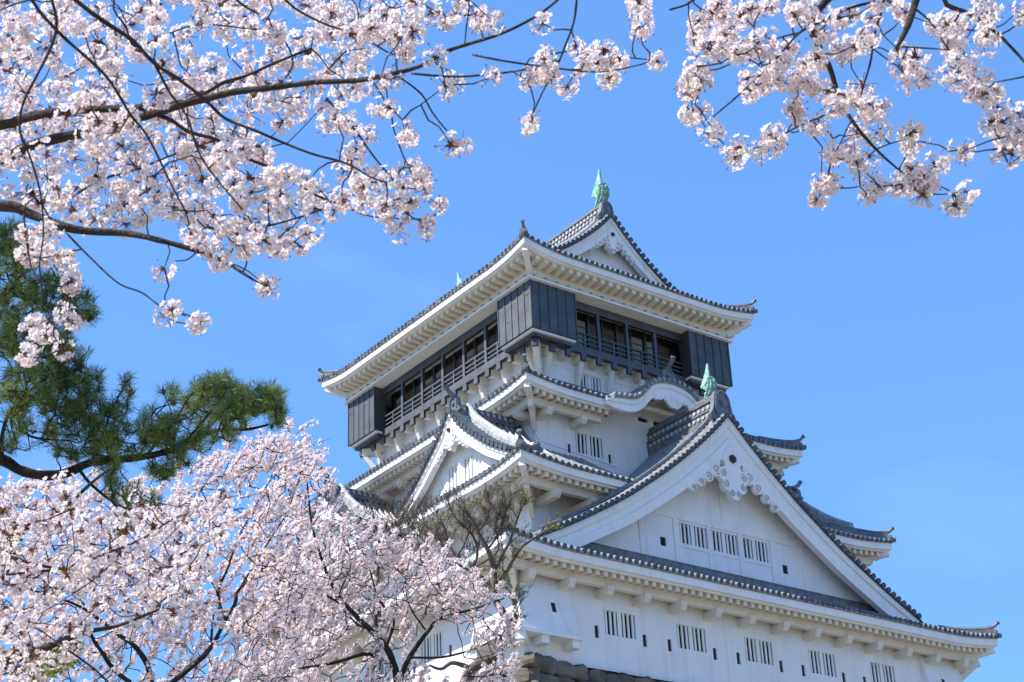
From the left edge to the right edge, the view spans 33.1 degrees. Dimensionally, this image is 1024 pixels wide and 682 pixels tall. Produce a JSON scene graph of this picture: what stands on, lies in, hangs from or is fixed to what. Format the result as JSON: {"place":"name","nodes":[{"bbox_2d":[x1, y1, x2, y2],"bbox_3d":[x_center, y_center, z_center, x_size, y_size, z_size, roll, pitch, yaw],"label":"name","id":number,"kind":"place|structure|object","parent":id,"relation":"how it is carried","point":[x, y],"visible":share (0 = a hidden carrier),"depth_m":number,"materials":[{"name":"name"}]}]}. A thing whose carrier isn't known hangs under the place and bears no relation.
{"place":"outdoors","nodes":[
{"label":"outdoors","id":0,"kind":"place"},
{"bbox_2d":[0,0,1023,681],"label":"sky","id":1,"kind":"structure","parent":0,"point":[888,334],"materials":[{"name":"blue"}]},
{"label":"ground","id":2,"kind":"structure","parent":0,"visible":0},
{"bbox_2d":[0,525,84,681],"bbox_3d":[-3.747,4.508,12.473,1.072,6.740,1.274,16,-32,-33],"label":"green shrub","id":3,"kind":"object","parent":2,"relation":"on","point":[55,670],"visible":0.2,"depth_m":13.46,"materials":[{"name":"green plant"}]},
{"bbox_2d":[0,468,240,681],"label":"cherry tree","id":4,"kind":"object","parent":2,"relation":"on","point":[44,521],"visible":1,"depth_m":9.06,"materials":[{"name":"pink plant"}]},
{"bbox_2d":[0,214,294,537],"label":"pine tree","id":5,"kind":"object","parent":2,"relation":"on","point":[248,403],"visible":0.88,"depth_m":12.30,"materials":[{"name":"green plant"}]},
{"bbox_2d":[0,416,334,681],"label":"cherry tree","id":6,"kind":"object","parent":2,"relation":"on","point":[232,472],"visible":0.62,"depth_m":17.20,"materials":[{"name":"pink plant"}]},
{"bbox_2d":[0,0,668,367],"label":"cherry tree","id":7,"kind":"object","parent":2,"relation":"on","point":[89,107],"visible":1,"depth_m":6.45,"materials":[{"name":"pink plant"}]},
{"bbox_2d":[229,458,524,681],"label":"cherry tree","id":8,"kind":"object","parent":2,"relation":"on","point":[424,563],"visible":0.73,"depth_m":24.56,"materials":[{"name":"pink plant"}]},
{"bbox_2d":[343,475,422,681],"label":"bare tree","id":9,"kind":"object","parent":2,"relation":"on","point":[378,612],"visible":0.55,"depth_m":39.97,"materials":[{"name":"grey plant"}]},
{"bbox_2d":[380,471,565,681],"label":"bare tree","id":10,"kind":"object","parent":2,"relation":"on","point":[474,665],"visible":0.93,"depth_m":33.11,"materials":[{"name":"brown plant"}]},
{"bbox_2d":[474,651,673,681],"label":"stone wall","id":11,"kind":"structure","parent":2,"relation":"on","point":[537,667],"depth_m":82.05,"materials":[{"name":"grey stone"}]},
{"bbox_2d":[216,169,1001,681],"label":"castle keep","id":12,"kind":"structure","parent":11,"relation":"on","point":[578,371],"depth_m":97.57,"materials":[{"name":"white paint"}]},
{"bbox_2d":[357,596,370,607],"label":"window","id":13,"kind":"structure","parent":12,"relation":"in","point":[369,597],"depth_m":103.16,"materials":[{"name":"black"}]},
{"bbox_2d":[369,658,387,681],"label":"window","id":14,"kind":"structure","parent":12,"relation":"in","point":[384,671],"depth_m":91.61,"materials":[{"name":"white"}]},
{"bbox_2d":[423,631,442,663],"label":"window","id":15,"kind":"structure","parent":12,"relation":"in","point":[433,647],"depth_m":88.27,"materials":[{"name":"white"}]},
{"bbox_2d":[465,536,483,550],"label":"window","id":16,"kind":"structure","parent":12,"relation":"in","point":[469,546],"depth_m":95.39,"materials":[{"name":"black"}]},
{"bbox_2d":[575,432,601,458],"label":"window","id":17,"kind":"structure","parent":12,"relation":"in","point":[587,445],"depth_m":99.56,"materials":[{"name":"white"}]},
{"bbox_2d":[581,375,599,391],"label":"window","id":18,"kind":"structure","parent":12,"relation":"in","point":[587,382],"depth_m":105.11,"materials":[{"name":"white"}]},
{"bbox_2d":[604,610,634,638],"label":"window","id":19,"kind":"structure","parent":12,"relation":"in","point":[617,624],"depth_m":86.08,"materials":[{"name":"white"}]},
{"bbox_2d":[676,624,704,651],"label":"window","id":20,"kind":"structure","parent":12,"relation":"in","point":[689,638],"depth_m":88.66,"materials":[{"name":"white"}]},
{"bbox_2d":[679,523,705,547],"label":"window","id":21,"kind":"structure","parent":12,"relation":"in","point":[691,535],"depth_m":94.22,"materials":[{"name":"white"}]},
{"bbox_2d":[711,530,736,555],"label":"window","id":22,"kind":"structure","parent":12,"relation":"in","point":[724,543],"depth_m":95.47,"materials":[{"name":"white"}]},
{"bbox_2d":[742,538,766,562],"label":"window","id":23,"kind":"structure","parent":12,"relation":"in","point":[751,550],"depth_m":96.71,"materials":[{"name":"white"}]},
{"bbox_2d":[744,637,771,664],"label":"window","id":24,"kind":"structure","parent":12,"relation":"in","point":[756,651],"depth_m":91.23,"materials":[{"name":"white"}]},
{"bbox_2d":[808,650,834,676],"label":"window","id":25,"kind":"structure","parent":12,"relation":"in","point":[820,663],"depth_m":93.78,"materials":[{"name":"white"}]},
{"bbox_2d":[869,662,893,681],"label":"window","id":26,"kind":"structure","parent":12,"relation":"in","point":[879,673],"depth_m":96.38,"materials":[{"name":"white"}]},
{"bbox_2d":[669,0,1023,218],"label":"cherry tree","id":27,"kind":"object","parent":2,"relation":"on","point":[920,183],"visible":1,"depth_m":6.12,"materials":[{"name":"pink plant"}]}
]}

